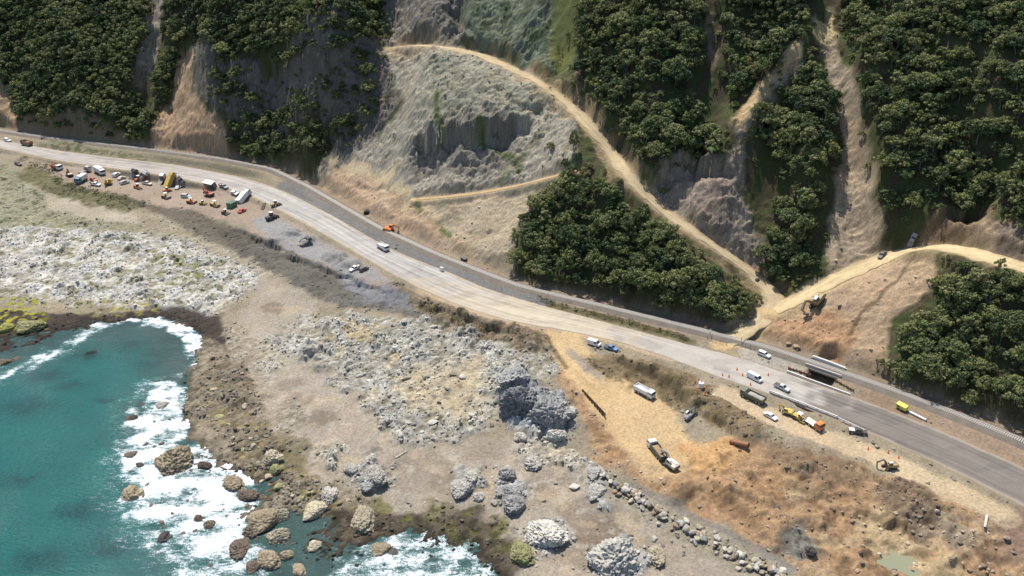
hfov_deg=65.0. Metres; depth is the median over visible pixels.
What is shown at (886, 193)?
broadleaf tree
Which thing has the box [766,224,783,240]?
broadleaf tree
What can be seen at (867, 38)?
broadleaf tree
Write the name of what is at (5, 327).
boulder
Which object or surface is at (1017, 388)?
broadleaf tree
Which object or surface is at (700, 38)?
broadleaf tree
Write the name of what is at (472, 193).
bench track
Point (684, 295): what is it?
broadleaf tree
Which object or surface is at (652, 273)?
broadleaf tree
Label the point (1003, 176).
broadleaf tree
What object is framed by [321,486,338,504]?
boulder
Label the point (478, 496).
boulder
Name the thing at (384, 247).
van
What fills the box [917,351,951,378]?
broadleaf tree
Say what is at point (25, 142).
tipper truck
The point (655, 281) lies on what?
broadleaf tree
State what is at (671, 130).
broadleaf tree
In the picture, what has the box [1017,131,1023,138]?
broadleaf tree
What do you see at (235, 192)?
parked car
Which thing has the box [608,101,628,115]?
broadleaf tree
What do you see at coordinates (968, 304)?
broadleaf tree
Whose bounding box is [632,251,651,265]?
broadleaf tree
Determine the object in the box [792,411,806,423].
road roller
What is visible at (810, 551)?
boulder
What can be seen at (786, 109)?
broadleaf tree
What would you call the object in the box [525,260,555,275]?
broadleaf tree
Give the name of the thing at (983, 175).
broadleaf tree
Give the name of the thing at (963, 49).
broadleaf tree
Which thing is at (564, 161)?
broadleaf tree
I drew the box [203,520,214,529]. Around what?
boulder
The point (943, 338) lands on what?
broadleaf tree
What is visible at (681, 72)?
broadleaf tree
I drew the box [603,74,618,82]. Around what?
broadleaf tree
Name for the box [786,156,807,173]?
broadleaf tree
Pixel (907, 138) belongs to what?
broadleaf tree
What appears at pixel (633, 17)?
broadleaf tree
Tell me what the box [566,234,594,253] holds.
broadleaf tree
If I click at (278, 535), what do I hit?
boulder
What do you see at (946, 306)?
broadleaf tree
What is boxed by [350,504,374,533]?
boulder
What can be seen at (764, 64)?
broadleaf tree
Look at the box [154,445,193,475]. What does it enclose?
boulder
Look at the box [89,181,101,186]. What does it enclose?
pickup truck
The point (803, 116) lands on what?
broadleaf tree
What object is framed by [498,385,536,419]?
rock stack
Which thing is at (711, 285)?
broadleaf tree
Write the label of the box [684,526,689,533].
boulder
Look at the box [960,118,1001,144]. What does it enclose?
broadleaf tree
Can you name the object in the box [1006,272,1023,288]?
broadleaf tree
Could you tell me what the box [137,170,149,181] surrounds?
tipper truck
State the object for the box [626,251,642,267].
broadleaf tree
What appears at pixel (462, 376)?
boulder
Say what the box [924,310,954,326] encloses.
broadleaf tree
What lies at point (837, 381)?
retaining wall
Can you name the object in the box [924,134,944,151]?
broadleaf tree
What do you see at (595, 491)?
boulder
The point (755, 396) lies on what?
tipper truck
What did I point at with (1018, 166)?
broadleaf tree
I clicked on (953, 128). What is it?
broadleaf tree
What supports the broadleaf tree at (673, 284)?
on the terrain
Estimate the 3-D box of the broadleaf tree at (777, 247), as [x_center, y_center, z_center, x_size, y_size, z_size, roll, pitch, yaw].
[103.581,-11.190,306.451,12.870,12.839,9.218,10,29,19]
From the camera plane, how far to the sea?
235.40 m
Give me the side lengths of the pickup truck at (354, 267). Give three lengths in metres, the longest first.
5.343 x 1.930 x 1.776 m
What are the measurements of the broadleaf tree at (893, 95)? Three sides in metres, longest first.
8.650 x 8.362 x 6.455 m
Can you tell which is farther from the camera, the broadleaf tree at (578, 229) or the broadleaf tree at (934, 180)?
the broadleaf tree at (578, 229)
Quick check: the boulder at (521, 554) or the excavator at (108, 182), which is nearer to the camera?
the boulder at (521, 554)
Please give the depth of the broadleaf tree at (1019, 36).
284.05 m
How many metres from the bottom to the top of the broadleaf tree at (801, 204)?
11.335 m
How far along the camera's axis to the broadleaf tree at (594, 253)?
315.94 m
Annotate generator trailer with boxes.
[895,401,908,411]
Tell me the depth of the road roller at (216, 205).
409.44 m
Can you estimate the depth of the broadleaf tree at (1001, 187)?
272.56 m
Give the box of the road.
[0,140,1023,506]
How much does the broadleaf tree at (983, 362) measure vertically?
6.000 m
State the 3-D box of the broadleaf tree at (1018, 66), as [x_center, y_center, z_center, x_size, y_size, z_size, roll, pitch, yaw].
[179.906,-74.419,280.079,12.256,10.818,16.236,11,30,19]
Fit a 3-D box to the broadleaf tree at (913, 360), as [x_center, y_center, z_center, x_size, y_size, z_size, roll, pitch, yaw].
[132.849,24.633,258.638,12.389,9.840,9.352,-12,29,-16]
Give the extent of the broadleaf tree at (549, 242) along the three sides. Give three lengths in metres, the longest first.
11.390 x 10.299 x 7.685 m
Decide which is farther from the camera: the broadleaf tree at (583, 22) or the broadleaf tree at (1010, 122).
the broadleaf tree at (583, 22)
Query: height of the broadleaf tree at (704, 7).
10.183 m
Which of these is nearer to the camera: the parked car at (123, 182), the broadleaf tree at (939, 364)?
the broadleaf tree at (939, 364)
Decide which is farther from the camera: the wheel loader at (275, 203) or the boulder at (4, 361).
the wheel loader at (275, 203)
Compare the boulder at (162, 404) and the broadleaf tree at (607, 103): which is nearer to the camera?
the boulder at (162, 404)
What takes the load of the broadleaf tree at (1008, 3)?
on the terrain
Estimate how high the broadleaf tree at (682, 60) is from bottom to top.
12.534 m
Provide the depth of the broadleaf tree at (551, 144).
352.72 m
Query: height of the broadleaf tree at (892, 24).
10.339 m
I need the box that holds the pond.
[877,549,919,575]
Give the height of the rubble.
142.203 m
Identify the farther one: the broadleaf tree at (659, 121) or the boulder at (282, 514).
the broadleaf tree at (659, 121)
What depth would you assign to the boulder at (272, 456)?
242.06 m
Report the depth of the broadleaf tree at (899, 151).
293.66 m
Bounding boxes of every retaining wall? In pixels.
[582,389,605,417]
[788,366,810,377]
[835,379,853,391]
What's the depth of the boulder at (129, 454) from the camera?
246.70 m
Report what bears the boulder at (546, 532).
on the terrain
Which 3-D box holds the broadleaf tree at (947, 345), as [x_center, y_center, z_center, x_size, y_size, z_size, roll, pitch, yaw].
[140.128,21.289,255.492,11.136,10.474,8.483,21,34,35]
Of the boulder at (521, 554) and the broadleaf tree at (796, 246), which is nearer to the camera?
the boulder at (521, 554)
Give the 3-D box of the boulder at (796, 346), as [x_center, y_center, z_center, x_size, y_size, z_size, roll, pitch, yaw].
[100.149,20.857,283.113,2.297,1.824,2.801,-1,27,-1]
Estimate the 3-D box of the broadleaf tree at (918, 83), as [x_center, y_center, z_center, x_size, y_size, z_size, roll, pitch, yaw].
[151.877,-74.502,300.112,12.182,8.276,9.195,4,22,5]
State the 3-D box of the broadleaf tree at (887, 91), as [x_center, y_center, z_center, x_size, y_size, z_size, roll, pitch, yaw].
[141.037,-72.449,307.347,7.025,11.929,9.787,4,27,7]
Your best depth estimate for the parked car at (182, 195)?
424.60 m
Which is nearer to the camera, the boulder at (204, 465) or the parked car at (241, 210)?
the boulder at (204, 465)
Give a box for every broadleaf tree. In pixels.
[210,41,229,55]
[328,117,355,131]
[522,233,539,251]
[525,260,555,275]
[526,194,547,211]
[534,235,557,252]
[534,252,552,266]
[545,177,570,198]
[546,142,554,150]
[556,225,581,246]
[559,158,568,167]
[561,247,581,263]
[564,184,578,198]
[565,192,586,205]
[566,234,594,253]
[568,129,579,151]
[569,224,585,243]
[573,14,590,36]
[576,25,590,37]
[585,249,602,271]
[587,47,602,65]
[594,215,621,229]
[597,66,616,79]
[600,79,620,98]
[600,184,619,196]
[600,209,631,228]
[601,97,622,114]
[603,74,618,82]
[604,25,620,38]
[605,269,631,287]
[606,85,631,101]
[607,11,630,27]
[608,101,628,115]
[615,48,638,70]
[616,55,634,73]
[617,33,631,48]
[618,79,640,88]
[618,212,635,230]
[620,269,653,288]
[622,74,637,96]
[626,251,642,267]
[627,14,642,32]
[627,35,650,50]
[627,264,649,277]
[629,102,648,111]
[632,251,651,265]
[633,127,660,142]
[635,15,652,29]
[637,229,665,245]
[640,115,672,129]
[642,269,660,284]
[643,126,658,140]
[644,140,666,156]
[644,247,669,264]
[645,241,659,257]
[646,28,665,45]
[646,273,671,288]
[647,145,673,160]
[650,228,675,240]
[653,256,673,269]
[653,287,680,300]
[657,109,676,120]
[657,248,682,263]
[658,123,683,137]
[659,62,692,84]
[660,59,678,76]
[660,268,694,294]
[663,130,691,150]
[664,237,684,254]
[667,22,694,39]
[670,54,691,68]
[671,41,695,51]
[673,266,709,286]
[676,280,692,292]
[677,292,701,308]
[678,254,698,265]
[680,30,705,46]
[680,56,703,69]
[683,0,709,11]
[685,46,705,68]
[686,4,704,24]
[686,134,703,146]
[690,122,722,137]
[690,295,707,310]
[694,263,711,270]
[699,265,723,279]
[699,277,721,296]
[703,293,725,310]
[709,302,733,320]
[727,286,740,301]
[728,71,753,88]
[731,285,747,300]
[736,292,754,310]
[746,0,759,9]
[750,101,775,115]
[751,244,776,260]
[752,111,776,127]
[755,57,772,76]
[756,126,777,139]
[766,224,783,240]
[767,244,795,266]
[768,127,798,151]
[769,26,788,43]
[769,114,790,127]
[769,259,788,275]
[771,105,786,117]
[771,146,793,161]
[773,229,798,243]
[775,207,807,223]
[779,84,807,95]
[779,107,790,114]
[779,241,802,262]
[782,90,804,110]
[783,0,804,4]
[783,123,809,147]
[784,110,799,124]
[785,223,805,241]
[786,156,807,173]
[788,113,806,128]
[790,250,820,264]
[793,98,813,110]
[793,187,816,200]
[794,211,820,228]
[796,191,814,213]
[800,113,818,125]
[800,120,815,129]
[800,126,819,144]
[801,147,827,164]
[803,93,833,108]
[805,79,833,94]
[818,139,843,157]
[819,90,839,115]
[819,111,840,129]
[825,87,843,98]
[840,2,865,14]
[855,71,880,85]
[856,33,877,46]
[860,85,877,102]
[865,16,884,27]
[869,25,888,38]
[870,83,891,105]
[872,81,887,100]
[873,39,894,55]
[878,103,897,117]
[879,117,900,132]
[880,27,915,50]
[880,152,915,170]
[880,187,898,206]
[882,33,910,45]
[882,50,900,66]
[884,12,905,23]
[884,134,905,150]
[884,148,904,167]
[885,21,899,32]
[888,90,911,100]
[889,11,912,24]
[890,102,915,124]
[891,98,915,118]
[891,359,917,379]
[893,166,916,181]
[898,51,921,73]
[898,322,924,337]
[901,37,921,52]
[901,71,927,87]
[901,127,921,149]
[902,191,924,209]
[903,78,934,89]
[903,319,940,338]
[906,10,925,28]
[906,28,925,41]
[906,83,919,95]
[907,53,942,72]
[907,349,937,371]
[908,8,921,26]
[909,309,938,326]
[909,335,940,353]
[910,149,935,168]
[912,71,942,85]
[917,8,933,27]
[917,133,935,149]
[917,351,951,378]
[919,15,943,24]
[920,75,945,86]
[923,346,943,362]
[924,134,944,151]
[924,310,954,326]
[925,92,944,108]
[928,367,968,389]
[929,165,951,181]
[930,272,969,300]
[931,172,947,190]
[932,301,962,316]
[934,70,961,88]
[935,339,974,362]
[936,337,965,353]
[937,121,961,149]
[938,148,961,159]
[938,157,962,173]
[939,66,974,85]
[939,156,957,170]
[940,148,973,174]
[946,365,979,387]
[949,140,974,150]
[950,46,974,63]
[951,75,973,101]
[952,192,976,209]
[952,289,981,303]
[952,354,983,373]
[953,160,972,172]
[953,289,976,309]
[953,324,974,340]
[954,260,980,275]
[955,117,978,136]
[955,291,987,314]
[956,168,981,181]
[957,311,983,331]
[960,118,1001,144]
[960,387,984,404]
[961,177,979,188]
[962,267,994,288]
[963,0,986,5]
[963,182,987,197]
[963,336,982,349]
[963,357,990,370]
[964,19,995,35]
[966,151,987,168]
[971,76,990,93]
[972,171,992,188]
[973,178,998,190]
[974,117,992,129]
[975,61,995,77]
[975,157,996,174]
[975,375,996,390]
[976,303,1004,321]
[978,287,998,304]
[985,315,1006,333]
[987,5,1012,24]
[987,122,1010,134]
[987,283,1014,295]
[989,88,1016,108]
[989,139,1012,155]
[991,115,1018,127]
[992,1,1017,12]
[992,324,1016,341]
[993,373,1023,390]
[994,170,1021,184]
[996,181,1013,198]
[996,268,1016,287]
[998,67,1023,89]
[1001,384,1023,404]
[1002,99,1023,118]
[1002,310,1023,328]
[1002,325,1023,344]
[1002,345,1023,364]
[1004,32,1023,54]
[1005,32,1020,41]
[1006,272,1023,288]
[1007,177,1023,193]
[1007,192,1023,204]
[1008,341,1023,365]
[1009,63,1023,74]
[1009,161,1023,172]
[1010,309,1023,321]
[1011,92,1023,111]
[1012,20,1023,30]
[1013,60,1023,71]
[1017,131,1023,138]
[1017,391,1023,407]
[1018,48,1023,56]
[1019,81,1023,92]
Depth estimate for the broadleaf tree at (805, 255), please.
299.72 m
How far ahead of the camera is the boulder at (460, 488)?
228.86 m
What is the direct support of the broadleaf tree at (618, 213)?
on the terrain
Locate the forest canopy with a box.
[0,0,1023,397]
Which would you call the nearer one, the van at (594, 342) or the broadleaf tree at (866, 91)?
the van at (594, 342)
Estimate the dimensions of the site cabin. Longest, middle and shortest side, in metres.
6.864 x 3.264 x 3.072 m
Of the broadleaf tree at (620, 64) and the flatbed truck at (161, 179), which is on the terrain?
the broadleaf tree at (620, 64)
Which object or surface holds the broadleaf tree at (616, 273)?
on the terrain
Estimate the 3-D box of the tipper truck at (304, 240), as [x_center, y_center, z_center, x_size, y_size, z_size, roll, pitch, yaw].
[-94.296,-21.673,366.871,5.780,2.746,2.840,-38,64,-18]
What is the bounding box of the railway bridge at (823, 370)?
[805,357,846,378]
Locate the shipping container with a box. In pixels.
[226,200,236,208]
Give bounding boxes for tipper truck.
[20,139,32,145]
[50,163,63,170]
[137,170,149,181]
[298,235,312,245]
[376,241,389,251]
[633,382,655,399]
[646,438,667,461]
[739,386,766,404]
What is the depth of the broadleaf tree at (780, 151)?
314.10 m
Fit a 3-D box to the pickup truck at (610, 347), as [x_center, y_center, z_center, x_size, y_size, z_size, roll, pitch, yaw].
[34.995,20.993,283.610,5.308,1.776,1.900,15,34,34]
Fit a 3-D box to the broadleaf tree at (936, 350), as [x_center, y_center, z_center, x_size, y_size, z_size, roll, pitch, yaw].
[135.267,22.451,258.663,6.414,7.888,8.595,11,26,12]
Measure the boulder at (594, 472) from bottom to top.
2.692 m
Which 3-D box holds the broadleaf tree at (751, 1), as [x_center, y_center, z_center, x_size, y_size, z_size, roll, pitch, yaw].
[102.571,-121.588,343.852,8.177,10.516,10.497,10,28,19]
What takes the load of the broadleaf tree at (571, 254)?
on the terrain
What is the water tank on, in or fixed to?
on the terrain
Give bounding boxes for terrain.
[0,0,1023,575]
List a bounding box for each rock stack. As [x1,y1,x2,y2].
[495,364,529,388]
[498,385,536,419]
[525,397,573,429]
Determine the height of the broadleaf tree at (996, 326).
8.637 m
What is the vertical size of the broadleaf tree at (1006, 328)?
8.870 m
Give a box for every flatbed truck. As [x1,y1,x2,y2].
[78,165,91,173]
[128,168,138,179]
[156,173,165,185]
[805,417,825,431]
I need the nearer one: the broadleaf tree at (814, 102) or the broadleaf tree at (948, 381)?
the broadleaf tree at (948, 381)
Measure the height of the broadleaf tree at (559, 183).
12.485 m
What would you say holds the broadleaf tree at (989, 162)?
on the terrain
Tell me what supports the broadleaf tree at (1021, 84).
on the terrain
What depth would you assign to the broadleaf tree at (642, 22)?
351.03 m
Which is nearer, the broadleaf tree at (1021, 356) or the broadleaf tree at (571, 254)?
the broadleaf tree at (1021, 356)
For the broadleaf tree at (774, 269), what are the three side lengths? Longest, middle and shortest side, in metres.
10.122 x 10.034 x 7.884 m
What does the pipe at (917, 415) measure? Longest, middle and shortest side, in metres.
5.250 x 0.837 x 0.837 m
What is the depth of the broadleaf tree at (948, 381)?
251.34 m
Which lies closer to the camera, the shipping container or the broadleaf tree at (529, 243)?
the broadleaf tree at (529, 243)
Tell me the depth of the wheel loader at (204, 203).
411.81 m
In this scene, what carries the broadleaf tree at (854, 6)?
on the terrain
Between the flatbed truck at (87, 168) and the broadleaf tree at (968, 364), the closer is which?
the broadleaf tree at (968, 364)
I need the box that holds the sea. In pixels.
[0,316,497,575]
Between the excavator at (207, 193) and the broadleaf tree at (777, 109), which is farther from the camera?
the excavator at (207, 193)
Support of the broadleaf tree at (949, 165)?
on the terrain
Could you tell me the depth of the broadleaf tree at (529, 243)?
330.62 m
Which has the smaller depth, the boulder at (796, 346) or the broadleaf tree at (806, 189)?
the boulder at (796, 346)
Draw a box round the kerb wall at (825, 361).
[813,355,845,369]
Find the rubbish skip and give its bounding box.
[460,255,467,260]
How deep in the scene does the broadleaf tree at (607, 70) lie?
354.74 m
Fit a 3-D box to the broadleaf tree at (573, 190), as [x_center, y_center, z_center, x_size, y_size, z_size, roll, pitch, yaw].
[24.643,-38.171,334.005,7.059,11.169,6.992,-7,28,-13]
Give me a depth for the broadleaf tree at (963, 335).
254.59 m
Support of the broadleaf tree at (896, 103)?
on the terrain
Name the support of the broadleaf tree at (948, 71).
on the terrain
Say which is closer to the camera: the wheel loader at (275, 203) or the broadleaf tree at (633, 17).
the broadleaf tree at (633, 17)
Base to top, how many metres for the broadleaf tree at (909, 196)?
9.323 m
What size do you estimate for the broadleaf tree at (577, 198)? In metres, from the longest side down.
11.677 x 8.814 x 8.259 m
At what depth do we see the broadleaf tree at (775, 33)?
326.44 m
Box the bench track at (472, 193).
[416,171,573,199]
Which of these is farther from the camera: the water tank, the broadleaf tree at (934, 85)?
the broadleaf tree at (934, 85)
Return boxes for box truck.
[73,172,87,183]
[93,165,105,174]
[163,172,176,187]
[235,189,251,203]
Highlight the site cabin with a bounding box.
[202,179,216,188]
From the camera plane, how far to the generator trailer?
250.54 m
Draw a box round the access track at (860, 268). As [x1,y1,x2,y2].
[774,244,1023,313]
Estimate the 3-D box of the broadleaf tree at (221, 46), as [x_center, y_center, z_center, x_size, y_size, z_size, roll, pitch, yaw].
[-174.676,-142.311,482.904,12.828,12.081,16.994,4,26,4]
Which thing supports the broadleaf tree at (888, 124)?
on the terrain
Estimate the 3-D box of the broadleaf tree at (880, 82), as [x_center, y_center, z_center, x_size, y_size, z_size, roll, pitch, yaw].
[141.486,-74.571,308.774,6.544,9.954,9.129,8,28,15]
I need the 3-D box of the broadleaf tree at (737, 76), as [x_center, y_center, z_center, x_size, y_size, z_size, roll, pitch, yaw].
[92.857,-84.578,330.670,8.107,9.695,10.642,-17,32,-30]
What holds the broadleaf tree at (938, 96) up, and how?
on the terrain
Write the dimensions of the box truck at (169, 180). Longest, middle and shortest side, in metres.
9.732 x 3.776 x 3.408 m
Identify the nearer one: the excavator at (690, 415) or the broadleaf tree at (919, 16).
the excavator at (690, 415)
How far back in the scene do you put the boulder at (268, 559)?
207.09 m
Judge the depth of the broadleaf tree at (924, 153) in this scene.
289.78 m
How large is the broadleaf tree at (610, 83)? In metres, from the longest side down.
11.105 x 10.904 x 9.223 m
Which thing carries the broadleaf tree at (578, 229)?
on the terrain
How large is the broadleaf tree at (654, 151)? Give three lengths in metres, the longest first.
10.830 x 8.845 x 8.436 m
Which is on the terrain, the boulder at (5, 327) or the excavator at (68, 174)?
the excavator at (68, 174)
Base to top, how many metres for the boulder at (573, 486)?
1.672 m
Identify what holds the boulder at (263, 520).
in the sea
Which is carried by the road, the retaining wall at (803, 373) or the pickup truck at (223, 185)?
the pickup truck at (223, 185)
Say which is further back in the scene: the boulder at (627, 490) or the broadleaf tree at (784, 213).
the broadleaf tree at (784, 213)
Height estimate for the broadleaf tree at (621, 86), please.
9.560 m
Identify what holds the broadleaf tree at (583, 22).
on the terrain
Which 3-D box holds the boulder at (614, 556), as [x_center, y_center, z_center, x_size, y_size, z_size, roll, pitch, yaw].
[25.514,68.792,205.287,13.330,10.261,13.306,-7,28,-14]
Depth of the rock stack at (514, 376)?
263.13 m
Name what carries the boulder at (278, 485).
in the sea
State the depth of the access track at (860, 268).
292.27 m
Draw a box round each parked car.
[112,172,120,176]
[119,180,129,184]
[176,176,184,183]
[180,193,191,197]
[230,190,238,195]
[237,208,246,212]
[358,266,368,271]
[757,349,771,358]
[763,411,778,420]
[877,251,887,258]
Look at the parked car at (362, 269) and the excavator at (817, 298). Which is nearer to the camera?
the excavator at (817, 298)
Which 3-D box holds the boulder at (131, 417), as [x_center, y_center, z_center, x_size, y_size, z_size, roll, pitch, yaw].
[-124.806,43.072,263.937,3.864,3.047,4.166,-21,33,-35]
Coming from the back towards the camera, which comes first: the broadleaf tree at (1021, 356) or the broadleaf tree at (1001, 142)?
the broadleaf tree at (1001, 142)
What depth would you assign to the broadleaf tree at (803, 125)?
310.50 m
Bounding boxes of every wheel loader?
[133,183,142,189]
[199,200,208,205]
[221,209,230,215]
[265,211,279,220]
[270,200,282,206]
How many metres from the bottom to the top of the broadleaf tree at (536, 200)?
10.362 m
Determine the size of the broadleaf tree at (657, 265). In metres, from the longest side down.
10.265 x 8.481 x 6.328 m
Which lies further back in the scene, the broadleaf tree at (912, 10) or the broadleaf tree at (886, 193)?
the broadleaf tree at (912, 10)
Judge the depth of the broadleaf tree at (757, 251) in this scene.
308.27 m
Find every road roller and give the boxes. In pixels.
[161,192,171,198]
[186,197,197,203]
[210,200,220,207]
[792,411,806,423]
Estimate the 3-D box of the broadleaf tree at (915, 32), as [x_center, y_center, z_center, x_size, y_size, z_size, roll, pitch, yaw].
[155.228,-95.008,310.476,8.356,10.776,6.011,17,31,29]
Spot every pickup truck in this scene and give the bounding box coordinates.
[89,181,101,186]
[141,181,152,185]
[218,183,228,189]
[349,264,360,271]
[603,344,618,351]
[773,382,790,392]
[848,427,867,435]
[906,232,917,247]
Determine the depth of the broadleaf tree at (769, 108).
318.13 m
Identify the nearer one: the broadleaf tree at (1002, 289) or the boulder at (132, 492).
the boulder at (132, 492)
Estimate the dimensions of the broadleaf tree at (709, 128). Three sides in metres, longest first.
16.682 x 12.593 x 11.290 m
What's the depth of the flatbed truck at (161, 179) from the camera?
447.47 m
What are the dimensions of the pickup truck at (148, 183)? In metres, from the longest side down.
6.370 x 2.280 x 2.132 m
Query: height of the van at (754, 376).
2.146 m
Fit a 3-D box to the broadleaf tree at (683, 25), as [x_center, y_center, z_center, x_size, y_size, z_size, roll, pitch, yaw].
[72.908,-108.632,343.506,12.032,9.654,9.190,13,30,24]
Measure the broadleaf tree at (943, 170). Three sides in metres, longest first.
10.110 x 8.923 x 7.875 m
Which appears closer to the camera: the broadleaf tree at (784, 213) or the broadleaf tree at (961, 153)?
the broadleaf tree at (961, 153)
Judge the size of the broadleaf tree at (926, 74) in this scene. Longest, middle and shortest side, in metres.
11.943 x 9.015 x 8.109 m
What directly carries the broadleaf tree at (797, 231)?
on the terrain
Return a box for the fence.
[142,145,228,157]
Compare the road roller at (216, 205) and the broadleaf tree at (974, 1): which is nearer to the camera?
the broadleaf tree at (974, 1)
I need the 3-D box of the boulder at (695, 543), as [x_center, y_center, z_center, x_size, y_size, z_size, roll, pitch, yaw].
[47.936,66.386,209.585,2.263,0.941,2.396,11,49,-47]
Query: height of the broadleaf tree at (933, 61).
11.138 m
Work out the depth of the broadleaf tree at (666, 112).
329.45 m
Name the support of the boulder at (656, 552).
on the terrain
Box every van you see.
[587,337,601,346]
[746,370,762,382]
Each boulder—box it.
[0,323,13,332]
[0,359,12,365]
[15,320,48,333]
[84,350,96,354]
[120,485,144,500]
[124,451,137,458]
[126,415,137,420]
[135,462,143,466]
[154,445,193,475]
[155,401,169,408]
[157,531,172,542]
[194,515,204,521]
[197,461,211,468]
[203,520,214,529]
[214,414,223,419]
[222,475,244,491]
[229,537,250,561]
[236,489,261,501]
[244,524,258,538]
[246,560,260,573]
[248,508,278,532]
[257,550,281,569]
[262,449,283,465]
[265,474,271,479]
[266,527,289,543]
[269,464,283,475]
[273,482,281,490]
[276,508,288,522]
[279,550,293,560]
[293,563,305,575]
[302,500,327,520]
[307,540,321,551]
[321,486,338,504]
[343,463,359,474]
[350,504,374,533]
[360,482,374,491]
[365,464,388,486]
[371,542,393,556]
[388,548,397,555]
[403,375,410,379]
[427,419,437,424]
[449,369,457,375]
[450,479,474,499]
[459,374,465,379]
[465,470,477,482]
[473,492,484,501]
[491,499,496,505]
[497,468,515,480]
[500,484,524,495]
[503,494,525,513]
[509,541,534,565]
[513,432,528,441]
[523,455,541,471]
[524,519,570,547]
[546,429,566,441]
[569,406,576,417]
[569,483,579,489]
[585,537,639,575]
[586,464,601,479]
[588,483,606,500]
[624,488,630,493]
[647,544,665,568]
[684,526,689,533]
[689,530,696,535]
[692,538,698,546]
[696,524,703,530]
[700,533,707,541]
[713,534,720,541]
[738,551,744,558]
[746,564,752,570]
[751,558,759,563]
[754,563,759,571]
[779,567,786,574]
[793,344,799,348]
[805,546,817,557]
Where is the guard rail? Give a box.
[837,417,864,429]
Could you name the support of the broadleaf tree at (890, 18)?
on the terrain
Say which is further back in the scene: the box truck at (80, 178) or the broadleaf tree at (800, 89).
the box truck at (80, 178)
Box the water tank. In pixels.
[698,381,704,389]
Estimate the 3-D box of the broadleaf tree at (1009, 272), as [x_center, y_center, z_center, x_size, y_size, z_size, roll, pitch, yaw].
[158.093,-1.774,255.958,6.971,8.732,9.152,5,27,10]
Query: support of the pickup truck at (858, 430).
on the terrain
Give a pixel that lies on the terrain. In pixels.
(728, 212)
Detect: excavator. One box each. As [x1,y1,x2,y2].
[65,169,73,176]
[104,178,112,187]
[202,187,214,196]
[382,224,399,232]
[660,448,679,471]
[684,407,697,420]
[778,404,794,415]
[800,292,825,315]
[876,458,898,471]
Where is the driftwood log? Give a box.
[984,514,988,527]
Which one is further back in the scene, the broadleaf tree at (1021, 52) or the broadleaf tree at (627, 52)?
the broadleaf tree at (627, 52)
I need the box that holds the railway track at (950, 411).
[0,129,1023,443]
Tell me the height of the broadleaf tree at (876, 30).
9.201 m
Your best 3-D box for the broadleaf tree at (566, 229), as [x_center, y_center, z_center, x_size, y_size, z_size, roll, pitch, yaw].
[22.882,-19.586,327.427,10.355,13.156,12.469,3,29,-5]
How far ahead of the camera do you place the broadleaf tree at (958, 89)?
293.14 m
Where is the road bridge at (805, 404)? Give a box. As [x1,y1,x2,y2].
[769,370,849,418]
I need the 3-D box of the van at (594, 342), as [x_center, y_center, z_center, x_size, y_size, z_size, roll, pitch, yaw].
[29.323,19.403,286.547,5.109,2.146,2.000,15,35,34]
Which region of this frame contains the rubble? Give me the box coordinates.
[0,25,1023,575]
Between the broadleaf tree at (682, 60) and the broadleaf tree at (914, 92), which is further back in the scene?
the broadleaf tree at (682, 60)
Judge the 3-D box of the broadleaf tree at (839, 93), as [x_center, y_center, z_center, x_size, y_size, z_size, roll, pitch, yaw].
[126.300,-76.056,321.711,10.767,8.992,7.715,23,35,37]
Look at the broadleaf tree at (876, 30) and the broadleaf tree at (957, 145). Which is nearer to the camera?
the broadleaf tree at (957, 145)
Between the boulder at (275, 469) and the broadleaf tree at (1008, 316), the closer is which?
the boulder at (275, 469)
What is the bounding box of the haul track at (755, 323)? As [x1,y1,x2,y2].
[394,45,783,346]
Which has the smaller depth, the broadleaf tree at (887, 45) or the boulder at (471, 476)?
the boulder at (471, 476)
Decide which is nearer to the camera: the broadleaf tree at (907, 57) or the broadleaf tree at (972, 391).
the broadleaf tree at (972, 391)
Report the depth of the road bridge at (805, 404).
257.63 m
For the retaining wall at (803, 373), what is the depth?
269.54 m
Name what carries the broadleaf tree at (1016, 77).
on the terrain
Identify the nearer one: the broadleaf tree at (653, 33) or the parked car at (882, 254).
the parked car at (882, 254)
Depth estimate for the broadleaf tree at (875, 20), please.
321.79 m
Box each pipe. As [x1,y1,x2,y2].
[729,439,749,447]
[909,411,926,420]
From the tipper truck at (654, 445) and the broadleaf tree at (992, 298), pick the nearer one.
the tipper truck at (654, 445)
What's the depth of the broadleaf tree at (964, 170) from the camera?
286.25 m
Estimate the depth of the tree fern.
319.40 m
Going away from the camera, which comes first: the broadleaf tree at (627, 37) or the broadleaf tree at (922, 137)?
the broadleaf tree at (922, 137)
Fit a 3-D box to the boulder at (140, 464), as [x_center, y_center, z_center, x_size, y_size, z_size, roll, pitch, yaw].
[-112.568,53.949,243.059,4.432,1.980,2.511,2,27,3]
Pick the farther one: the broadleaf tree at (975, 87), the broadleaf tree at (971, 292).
the broadleaf tree at (975, 87)
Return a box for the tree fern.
[706,146,720,159]
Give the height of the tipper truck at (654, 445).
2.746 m
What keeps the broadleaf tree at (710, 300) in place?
on the terrain
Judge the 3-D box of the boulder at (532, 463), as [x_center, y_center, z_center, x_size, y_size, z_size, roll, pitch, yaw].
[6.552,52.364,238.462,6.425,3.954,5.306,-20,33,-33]
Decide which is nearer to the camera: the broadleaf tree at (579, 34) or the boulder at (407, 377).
the boulder at (407, 377)
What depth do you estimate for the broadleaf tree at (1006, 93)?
282.18 m
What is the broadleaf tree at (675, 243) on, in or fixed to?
on the terrain
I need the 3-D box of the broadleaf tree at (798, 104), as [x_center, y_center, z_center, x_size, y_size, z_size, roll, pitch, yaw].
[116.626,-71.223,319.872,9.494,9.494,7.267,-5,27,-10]
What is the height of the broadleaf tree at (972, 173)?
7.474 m

